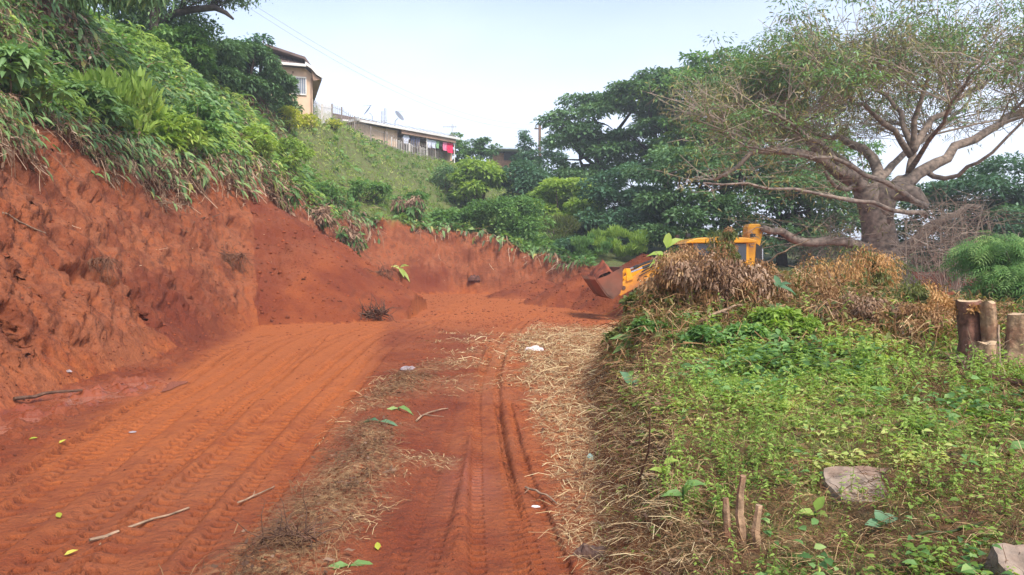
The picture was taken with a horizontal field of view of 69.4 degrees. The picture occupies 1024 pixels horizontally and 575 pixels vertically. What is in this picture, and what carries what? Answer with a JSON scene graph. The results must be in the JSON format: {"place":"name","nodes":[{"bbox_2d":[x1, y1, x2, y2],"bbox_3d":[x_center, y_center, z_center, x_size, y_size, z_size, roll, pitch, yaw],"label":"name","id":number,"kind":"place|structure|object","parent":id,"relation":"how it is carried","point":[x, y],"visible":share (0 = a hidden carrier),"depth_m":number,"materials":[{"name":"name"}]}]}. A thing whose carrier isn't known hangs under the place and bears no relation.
{"place":"outdoors","nodes":[
{"label":"outdoors","id":0,"kind":"place"},
{"bbox_2d":[0,0,1023,574],"bbox_3d":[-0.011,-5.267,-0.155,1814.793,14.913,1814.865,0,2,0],"label":"ground","id":1,"kind":"structure","parent":0,"point":[224,432],"depth_m":8.49,"materials":[{"name":"soil"}]},
{"bbox_2d":[0,37,81,114],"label":"shrub","id":2,"kind":"object","parent":1,"relation":"on","point":[19,63],"visible":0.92,"depth_m":15.11,"materials":[{"name":"green plant"}]},
{"bbox_2d":[13,389,82,400],"bbox_3d":[-5.539,1.270,8.834,0.089,0.065,0.829,1,2,23],"label":"stick","id":3,"kind":"object","parent":1,"relation":"on","point":[40,395],"visible":1,"depth_m":8.78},
{"bbox_2d":[32,71,142,130],"bbox_3d":[-11.021,-4.595,18.840,2.597,1.636,2.472,0,2,0],"label":"shrub","id":4,"kind":"object","parent":1,"relation":"on","point":[91,92],"visible":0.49,"depth_m":18.64,"materials":[{"name":"green plant"}]},
{"bbox_2d":[87,251,125,286],"bbox_3d":[-7.370,-0.319,13.090,1.108,0.678,0.826,0,2,0],"label":"root tangle","id":5,"kind":"object","parent":1,"relation":"on","point":[107,262],"visible":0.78,"depth_m":13.14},
{"bbox_2d":[48,379,187,405],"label":"puddle","id":6,"kind":"object","parent":1,"relation":"on","point":[169,386],"visible":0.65,"depth_m":9.26,"materials":[{"name":"liquid"}]},
{"bbox_2d":[53,0,184,22],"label":"tree","id":7,"kind":"object","parent":1,"relation":"on","point":[116,3],"visible":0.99,"depth_m":15.40,"materials":[{"name":"green plant"}]},
{"bbox_2d":[66,63,172,134],"bbox_3d":[-10.722,-4.996,20.265,2.616,2.484,2.420,-1,2,-26],"label":"shrub","id":8,"kind":"object","parent":1,"relation":"on","point":[143,94],"visible":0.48,"depth_m":19.91,"materials":[{"name":"green plant"}]},
{"bbox_2d":[89,507,189,544],"bbox_3d":[-2.222,1.464,4.492,0.122,0.066,0.675,1,2,30],"label":"stick","id":9,"kind":"object","parent":1,"relation":"on","point":[118,531],"visible":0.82,"depth_m":4.49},
{"bbox_2d":[0,0,339,224],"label":"leafy weeds","id":10,"kind":"object","parent":1,"relation":"on","point":[148,45],"visible":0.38,"depth_m":26.82,"materials":[{"name":"green plant"}]},
{"bbox_2d":[0,0,340,215],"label":"dry stems","id":11,"kind":"object","parent":1,"relation":"on","point":[152,85],"visible":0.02,"depth_m":23.51,"materials":[{"name":"grey plant"}]},
{"bbox_2d":[3,0,339,214],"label":"drooping weeds","id":12,"kind":"object","parent":1,"relation":"on","point":[120,52],"visible":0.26,"depth_m":26.54,"materials":[{"name":"green plant"}]},
{"bbox_2d":[137,105,210,160],"bbox_3d":[-10.370,-4.560,21.893,2.648,1.999,2.401,-1,2,-32],"label":"shrub","id":13,"kind":"object","parent":1,"relation":"on","point":[193,134],"visible":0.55,"depth_m":21.60,"materials":[{"name":"green plant"}]},
{"bbox_2d":[87,0,272,53],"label":"tree","id":14,"kind":"object","parent":1,"relation":"on","point":[184,12],"visible":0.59,"depth_m":32.36,"materials":[{"name":"green plant"}]},
{"bbox_2d":[144,23,218,76],"bbox_3d":[-14.658,-10.313,32.696,3.463,2.558,3.122,-1,2,-33],"label":"shrub","id":15,"kind":"object","parent":1,"relation":"on","point":[198,51],"visible":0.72,"depth_m":32.14,"materials":[{"name":"green plant"}]},
{"bbox_2d":[168,96,226,136],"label":"shrub","id":16,"kind":"object","parent":1,"relation":"on","point":[206,114],"visible":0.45,"depth_m":24.86,"materials":[{"name":"green plant"}]},
{"bbox_2d":[184,39,249,91],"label":"shrub","id":17,"kind":"object","parent":1,"relation":"on","point":[231,77],"visible":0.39,"depth_m":36.14,"materials":[{"name":"green plant"}]},
{"bbox_2d":[215,226,262,277],"bbox_3d":[-7.911,-0.955,20.723,1.954,1.776,1.601,-1,2,-22],"label":"root tangle","id":18,"kind":"object","parent":1,"relation":"on","point":[235,255],"visible":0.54,"depth_m":20.77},
{"bbox_2d":[216,37,287,101],"bbox_3d":[-14.107,-11.685,39.445,4.011,3.427,4.279,0,2,0],"label":"shrub","id":19,"kind":"object","parent":1,"relation":"on","point":[262,84],"visible":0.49,"depth_m":39.49,"materials":[{"name":"green plant"}]},
{"bbox_2d":[239,122,277,161],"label":"shrub","id":20,"kind":"object","parent":1,"relation":"on","point":[265,142],"visible":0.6,"depth_m":29.67,"materials":[{"name":"green plant"}]},
{"bbox_2d":[238,33,278,112],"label":"shrub","id":21,"kind":"object","parent":1,"relation":"on","point":[269,41],"visible":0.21,"depth_m":40.38,"materials":[{"name":"green plant"}]},
{"bbox_2d":[237,67,300,112],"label":"shrub","id":22,"kind":"object","parent":1,"relation":"on","point":[289,82],"visible":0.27,"depth_m":42.56,"materials":[{"name":"green plant"}]},
{"bbox_2d":[265,181,302,210],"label":"dead shrub","id":23,"kind":"object","parent":1,"relation":"on","point":[295,190],"visible":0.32,"depth_m":28.17,"materials":[{"name":"green plant"}]},
{"bbox_2d":[223,494,355,559],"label":"dry grass","id":24,"kind":"object","parent":1,"relation":"on","point":[297,532],"visible":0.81,"depth_m":3.99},
{"bbox_2d":[277,105,303,131],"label":"shrub","id":25,"kind":"object","parent":1,"relation":"on","point":[288,110],"visible":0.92,"depth_m":44.63,"materials":[{"name":"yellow plant"}]},
{"bbox_2d":[0,0,582,270],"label":"hanging creeper","id":26,"kind":"object","parent":1,"relation":"on","point":[121,140],"visible":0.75,"depth_m":20.19,"materials":[{"name":"green plant"}]},
{"bbox_2d":[0,0,585,276],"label":"dead undergrowth","id":27,"kind":"object","parent":1,"relation":"on","point":[73,137],"visible":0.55,"depth_m":20.50,"materials":[{"name":"grey plant"}]},
{"bbox_2d":[269,136,317,173],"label":"shrub","id":28,"kind":"object","parent":1,"relation":"on","point":[282,146],"visible":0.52,"depth_m":35.41,"materials":[{"name":"green plant"}]},
{"bbox_2d":[266,44,322,126],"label":"house","id":29,"kind":"structure","parent":1,"relation":"on","point":[304,72],"depth_m":48.37,"materials":[{"name":"paint"}]},
{"bbox_2d":[3,3,594,266],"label":"slope grass","id":30,"kind":"structure","parent":1,"relation":"on","point":[388,161],"depth_m":52.95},
{"bbox_2d":[0,0,598,265],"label":"hillside weeds","id":31,"kind":"object","parent":1,"relation":"on","point":[537,242],"visible":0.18,"depth_m":37.25,"materials":[{"name":"green plant"}]},
{"bbox_2d":[302,203,341,232],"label":"dead shrub","id":32,"kind":"object","parent":1,"relation":"on","point":[322,216],"visible":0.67,"depth_m":32.02,"materials":[{"name":"brown plant"}]},
{"bbox_2d":[0,0,652,574],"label":"soil clods","id":33,"kind":"object","parent":1,"relation":"on","point":[320,362],"visible":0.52,"depth_m":14.03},
{"bbox_2d":[308,179,346,201],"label":"shrub","id":34,"kind":"object","parent":1,"relation":"on","point":[323,184],"visible":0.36,"depth_m":39.50,"materials":[{"name":"green plant"}]},
{"bbox_2d":[334,226,368,256],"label":"dead shrub","id":35,"kind":"object","parent":1,"relation":"on","point":[360,239],"visible":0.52,"depth_m":36.75,"materials":[{"name":"beige plant"}]},
{"bbox_2d":[342,179,392,202],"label":"shrub","id":36,"kind":"object","parent":1,"relation":"on","point":[384,189],"visible":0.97,"depth_m":44.26,"materials":[{"name":"green plant"}]},
{"bbox_2d":[352,296,396,321],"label":"dead shrub","id":37,"kind":"object","parent":1,"relation":"on","point":[381,312],"visible":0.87,"depth_m":21.20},
{"bbox_2d":[331,104,446,160],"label":"fence","id":38,"kind":"object","parent":1,"relation":"on","point":[341,109],"visible":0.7,"depth_m":62.11,"materials":[{"name":"metal"}]},
{"bbox_2d":[345,117,459,163],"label":"house","id":39,"kind":"structure","parent":1,"relation":"on","point":[394,131],"depth_m":67.50,"materials":[{"name":"white paint"}]},
{"bbox_2d":[390,195,427,222],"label":"dead shrub","id":40,"kind":"object","parent":1,"relation":"on","point":[414,207],"visible":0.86,"depth_m":44.57,"materials":[{"name":"beige plant"}]},
{"bbox_2d":[431,161,462,191],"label":"shrub","id":41,"kind":"object","parent":1,"relation":"on","point":[441,176],"visible":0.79,"depth_m":61.55,"materials":[{"name":"green plant"}]},
{"bbox_2d":[158,322,742,574],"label":"cut straw","id":42,"kind":"object","parent":1,"relation":"on","point":[519,340],"visible":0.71,"depth_m":5.55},
{"bbox_2d":[449,132,472,162],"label":"tree","id":43,"kind":"object","parent":1,"relation":"on","point":[461,152],"visible":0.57,"depth_m":72.95,"materials":[{"name":"green plant"}]},
{"bbox_2d":[211,323,711,574],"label":"fallen leaves","id":44,"kind":"object","parent":1,"relation":"on","point":[394,469],"visible":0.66,"depth_m":4.57,"materials":[{"name":"brown plant"}]},
{"bbox_2d":[424,206,502,227],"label":"creeper mound","id":45,"kind":"object","parent":1,"relation":"on","point":[451,213],"visible":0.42,"depth_m":46.08,"materials":[{"name":"green plant"}]},
{"bbox_2d":[444,155,509,205],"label":"shrub","id":46,"kind":"object","parent":1,"relation":"on","point":[480,177],"visible":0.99,"depth_m":58.66,"materials":[{"name":"green plant"}]},
{"bbox_2d":[465,136,502,159],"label":"tree","id":47,"kind":"object","parent":1,"relation":"on","point":[479,149],"visible":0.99,"depth_m":72.93,"materials":[{"name":"green plant"}]},
{"bbox_2d":[490,147,523,167],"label":"house","id":48,"kind":"structure","parent":1,"relation":"on","point":[504,156],"depth_m":83.72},
{"bbox_2d":[459,194,555,239],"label":"creeper mound","id":49,"kind":"object","parent":1,"relation":"on","point":[484,210],"visible":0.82,"depth_m":44.96,"materials":[{"name":"green plant"}]},
{"bbox_2d":[508,130,544,169],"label":"tree","id":50,"kind":"object","parent":1,"relation":"on","point":[529,153],"visible":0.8,"depth_m":69.25,"materials":[{"name":"green plant"}]},
{"bbox_2d":[498,157,555,217],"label":"shrub","id":51,"kind":"object","parent":1,"relation":"on","point":[526,175],"visible":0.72,"depth_m":58.47,"materials":[{"name":"green plant"}]},
{"bbox_2d":[536,136,568,171],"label":"tree","id":52,"kind":"object","parent":1,"relation":"on","point":[551,153],"visible":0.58,"depth_m":69.36,"materials":[{"name":"green plant"}]},
{"bbox_2d":[538,212,583,240],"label":"shrub","id":53,"kind":"object","parent":1,"relation":"on","point":[566,229],"visible":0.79,"depth_m":47.48,"materials":[{"name":"green plant"}]},
{"bbox_2d":[523,176,606,231],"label":"shrub","id":54,"kind":"object","parent":1,"relation":"on","point":[566,199],"visible":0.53,"depth_m":52.85,"materials":[{"name":"green plant"}]},
{"bbox_2d":[572,543,609,559],"bbox_3d":[0.441,1.432,4.048,0.236,0.069,0.118,0,2,0],"label":"rock","id":55,"kind":"object","parent":1,"relation":"on","point":[582,549],"visible":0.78,"depth_m":4.01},
{"bbox_2d":[570,232,615,254],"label":"shrub","id":56,"kind":"object","parent":1,"relation":"on","point":[580,243],"visible":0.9,"depth_m":42.37,"materials":[{"name":"green plant"}]},
{"bbox_2d":[530,88,676,208],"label":"tree","id":57,"kind":"object","parent":1,"relation":"on","point":[583,138],"visible":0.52,"depth_m":60.15,"materials":[{"name":"green plant"}]},
{"bbox_2d":[588,224,650,256],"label":"shrub","id":58,"kind":"object","parent":1,"relation":"on","point":[637,240],"visible":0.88,"depth_m":43.07,"materials":[{"name":"green plant"}]},
{"bbox_2d":[618,288,647,313],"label":"shrub","id":59,"kind":"object","parent":1,"relation":"on","point":[628,300],"visible":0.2,"depth_m":10.14,"materials":[{"name":"green plant"}]},
{"bbox_2d":[574,161,696,252],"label":"tree","id":60,"kind":"object","parent":1,"relation":"on","point":[608,193],"visible":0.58,"depth_m":48.55,"materials":[{"name":"green plant"}]},
{"bbox_2d":[623,315,679,335],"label":"shrub","id":61,"kind":"object","parent":1,"relation":"on","point":[637,322],"visible":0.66,"depth_m":8.15,"materials":[{"name":"green plant"}]},
{"bbox_2d":[597,62,710,237],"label":"tree","id":62,"kind":"object","parent":1,"relation":"on","point":[641,130],"visible":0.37,"depth_m":56.06,"materials":[{"name":"green plant"}]},
{"bbox_2d":[633,274,694,310],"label":"dead shrub","id":63,"kind":"object","parent":1,"relation":"on","point":[657,299],"visible":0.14,"depth_m":9.38,"materials":[{"name":"brown plant"}]},
{"bbox_2d":[581,224,762,298],"bbox_3d":[5.779,-0.495,26.059,6.394,3.502,2.300,0,2,-5],"label":"backhoe loader","id":64,"kind":"object","parent":1,"relation":"on","point":[614,283],"visible":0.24,"depth_m":25.35,"materials":[{"name":"yellow metal"}]},
{"bbox_2d":[587,259,611,278],"bbox_3d":[3.140,-0.448,25.830,0.806,1.076,2.120,0,2,-5],"label":"soil load","id":65,"kind":"object","parent":64,"relation":"in","point":[600,268],"visible":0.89,"depth_m":25.46},
{"bbox_2d":[660,480,705,503],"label":"seedling","id":66,"kind":"object","parent":1,"relation":"on","point":[677,492],"visible":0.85,"depth_m":3.59,"materials":[{"name":"green plant"}]},
{"bbox_2d":[633,240,753,315],"bbox_3d":[2.287,-0.009,9.192,1.356,1.183,1.197,-1,2,-27],"label":"dead shrub","id":67,"kind":"object","parent":1,"relation":"on","point":[677,268],"visible":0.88,"depth_m":9.02,"materials":[{"name":"brown plant"}]},
{"bbox_2d":[621,142,777,245],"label":"tree","id":68,"kind":"object","parent":1,"relation":"on","point":[692,215],"visible":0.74,"depth_m":44.02,"materials":[{"name":"green plant"}]},
{"bbox_2d":[663,324,738,346],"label":"shrub","id":69,"kind":"object","parent":1,"relation":"on","point":[690,334],"visible":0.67,"depth_m":7.38,"materials":[{"name":"green plant"}]},
{"bbox_2d":[723,497,732,544],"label":"woody stalk","id":70,"kind":"object","parent":1,"relation":"on","point":[726,517],"visible":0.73,"depth_m":3.22,"materials":[{"name":"beige plant"}]},
{"bbox_2d":[652,45,808,228],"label":"tree","id":71,"kind":"object","parent":1,"relation":"on","point":[697,60],"visible":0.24,"depth_m":50.80,"materials":[{"name":"green plant"}]},
{"bbox_2d":[719,226,741,262],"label":"dead shrub","id":72,"kind":"object","parent":1,"relation":"on","point":[728,237],"visible":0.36,"depth_m":12.12,"materials":[{"name":"brown plant"}]},
{"bbox_2d":[735,474,747,544],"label":"woody stalk","id":73,"kind":"object","parent":1,"relation":"on","point":[739,517],"visible":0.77,"depth_m":3.18,"materials":[{"name":"beige plant"}]},
{"bbox_2d":[712,257,793,310],"bbox_3d":[3.053,0.054,9.387,1.097,0.884,0.994,0,2,0],"label":"dead shrub","id":74,"kind":"object","parent":1,"relation":"on","point":[762,280],"visible":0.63,"depth_m":9.14,"materials":[{"name":"brown plant"}]},
{"bbox_2d":[724,320,788,347],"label":"shrub","id":75,"kind":"object","parent":1,"relation":"on","point":[763,332],"visible":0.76,"depth_m":7.47,"materials":[{"name":"green plant"}]},
{"bbox_2d":[751,504,762,546],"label":"woody stalk","id":76,"kind":"object","parent":1,"relation":"on","point":[755,533],"visible":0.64,"depth_m":3.14,"materials":[{"name":"beige plant"}]},
{"bbox_2d":[746,305,824,338],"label":"shrub","id":77,"kind":"object","parent":1,"relation":"on","point":[768,317],"visible":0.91,"depth_m":7.89,"materials":[{"name":"green plant"}]},
{"bbox_2d":[575,287,1023,574],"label":"mound thatch","id":78,"kind":"object","parent":1,"relation":"on","point":[835,541],"visible":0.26,"depth_m":3.86,"materials":[{"name":"plant"}]},
{"bbox_2d":[578,260,1023,398],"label":"dead brush","id":79,"kind":"object","parent":1,"relation":"on","point":[854,290],"visible":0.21,"depth_m":8.42,"materials":[{"name":"brown plant"}]},
{"bbox_2d":[587,306,1023,574],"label":"plants","id":80,"kind":"object","parent":1,"relation":"on","point":[909,455],"visible":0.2,"depth_m":4.64,"materials":[{"name":"green plant"}]},
{"bbox_2d":[700,155,912,266],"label":"tree","id":81,"kind":"object","parent":1,"relation":"on","point":[795,211],"visible":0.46,"depth_m":42.55,"materials":[{"name":"green plant"}]},
{"bbox_2d":[728,125,886,256],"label":"tree","id":82,"kind":"object","parent":1,"relation":"on","point":[869,145],"visible":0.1,"depth_m":48.27,"materials":[{"name":"green plant"}]},
{"bbox_2d":[593,314,1023,574],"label":"mound grass","id":83,"kind":"structure","parent":1,"relation":"on","point":[829,434],"depth_m":4.30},
{"bbox_2d":[598,268,1023,386],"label":"mixed creeper","id":84,"kind":"object","parent":1,"relation":"on","point":[657,335],"visible":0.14,"depth_m":8.53,"materials":[{"name":"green plant"}]},
{"bbox_2d":[798,496,826,517],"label":"seedling","id":85,"kind":"object","parent":1,"relation":"on","point":[818,503],"visible":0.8,"depth_m":3.34,"materials":[{"name":"green plant"}]},
{"bbox_2d":[605,287,1023,574],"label":"tall weeds","id":86,"kind":"object","parent":1,"relation":"on","point":[867,379],"visible":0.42,"depth_m":4.60,"materials":[{"name":"green plant"}]},
{"bbox_2d":[768,192,860,277],"bbox_3d":[13.941,-1.915,32.899,4.670,4.759,4.308,1,2,34],"label":"dead shrub","id":87,"kind":"object","parent":1,"relation":"on","point":[828,229],"visible":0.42,"depth_m":32.75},
{"bbox_2d":[782,270,846,306],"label":"dead shrub","id":88,"kind":"object","parent":1,"relation":"on","point":[814,283],"visible":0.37,"depth_m":9.65,"materials":[{"name":"brown plant"}]},
{"bbox_2d":[607,307,1023,513],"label":"tall grass","id":89,"kind":"structure","parent":1,"relation":"on","point":[910,391],"depth_m":5.10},
{"bbox_2d":[615,0,1023,290],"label":"tree","id":90,"kind":"object","parent":1,"relation":"on","point":[756,104],"visible":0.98,"depth_m":26.46,"materials":[{"name":"green plant"}]},
{"bbox_2d":[627,296,1023,574],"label":"mound broadleaf","id":91,"kind":"object","parent":1,"relation":"on","point":[966,567],"visible":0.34,"depth_m":5.17,"materials":[{"name":"green plant"}]},
{"bbox_2d":[793,252,876,294],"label":"dead shrub","id":92,"kind":"object","parent":1,"relation":"on","point":[830,266],"visible":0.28,"depth_m":11.81,"materials":[{"name":"brown plant"}]},
{"bbox_2d":[806,291,894,326],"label":"dead shrub","id":93,"kind":"object","parent":1,"relation":"on","point":[862,309],"visible":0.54,"depth_m":8.60,"materials":[{"name":"brown plant"}]},
{"bbox_2d":[821,466,888,504],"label":"rock","id":94,"kind":"structure","parent":1,"relation":"on","point":[834,471],"depth_m":3.58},
{"bbox_2d":[834,242,905,295],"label":"dead shrub","id":95,"kind":"object","parent":1,"relation":"on","point":[880,269],"visible":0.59,"depth_m":12.04,"materials":[{"name":"brown plant"}]},
{"bbox_2d":[864,510,897,530],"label":"seedling","id":96,"kind":"object","parent":1,"relation":"on","point":[880,516],"visible":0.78,"depth_m":3.14,"materials":[{"name":"green plant"}]},
{"bbox_2d":[865,300,955,340],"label":"dead shrub","id":97,"kind":"object","parent":1,"relation":"on","point":[911,308],"visible":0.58,"depth_m":8.20,"materials":[{"name":"brown plant"}]},
{"bbox_2d":[889,277,951,305],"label":"dead shrub","id":98,"kind":"object","parent":1,"relation":"on","point":[914,293],"visible":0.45,"depth_m":9.52,"materials":[{"name":"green plant"}]},
{"bbox_2d":[831,218,1023,274],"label":"tree","id":99,"kind":"object","parent":1,"relation":"on","point":[901,239],"visible":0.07,"depth_m":41.60,"materials":[{"name":"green plant"}]},
{"bbox_2d":[914,290,964,328],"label":"dead shrub","id":100,"kind":"object","parent":1,"relation":"on","point":[945,300],"visible":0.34,"depth_m":8.53,"materials":[{"name":"brown plant"}]},
{"bbox_2d":[861,178,1023,291],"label":"dead shrub","id":101,"kind":"object","parent":1,"relation":"on","point":[955,238],"visible":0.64,"depth_m":25.85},
{"bbox_2d":[896,150,1023,243],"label":"tree","id":102,"kind":"object","parent":1,"relation":"on","point":[994,181],"visible":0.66,"depth_m":38.61,"materials":[{"name":"green plant"}]},
{"bbox_2d":[954,299,980,365],"bbox_3d":[4.328,0.456,6.933,0.384,0.688,0.387,0,2,0],"label":"tree stump","id":103,"kind":"object","parent":1,"relation":"on","point":[969,321],"visible":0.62,"depth_m":6.84,"materials":[{"name":"brown wood"}]},
{"bbox_2d":[934,328,1010,371],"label":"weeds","id":104,"kind":"object","parent":1,"relation":"on","point":[967,357],"visible":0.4,"depth_m":6.38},
{"bbox_2d":[932,230,1023,310],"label":"shrub","id":105,"kind":"object","parent":1,"relation":"on","point":[998,264],"visible":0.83,"depth_m":13.42,"materials":[{"name":"green plant"}]},
{"bbox_2d":[961,341,996,371],"bbox_3d":[4.116,0.640,6.481,0.377,0.348,0.384,-1,2,-33],"label":"tree stump","id":106,"kind":"object","parent":1,"relation":"on","point":[990,347],"visible":0.36,"depth_m":6.40,"materials":[{"name":"wood"}]},
{"bbox_2d":[979,301,1001,359],"bbox_3d":[4.415,0.468,6.777,0.318,0.694,0.324,-2,2,-44],"label":"tree stump","id":107,"kind":"object","parent":1,"relation":"on","point":[988,322],"visible":0.48,"depth_m":6.71,"materials":[{"name":"wood"}]},
{"bbox_2d":[984,543,1023,574],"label":"rock","id":108,"kind":"structure","parent":1,"relation":"on","point":[1013,554],"depth_m":2.57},
{"bbox_2d":[1002,313,1023,367],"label":"tree stump","id":109,"kind":"object","parent":1,"relation":"on","point":[1014,333],"visible":0.61,"depth_m":6.56,"materials":[{"name":"wood"}]},
{"bbox_2d":[91,0,1023,249],"label":"sky","id":110,"kind":"structure","parent":0,"point":[504,61],"materials":[{"name":"white"}]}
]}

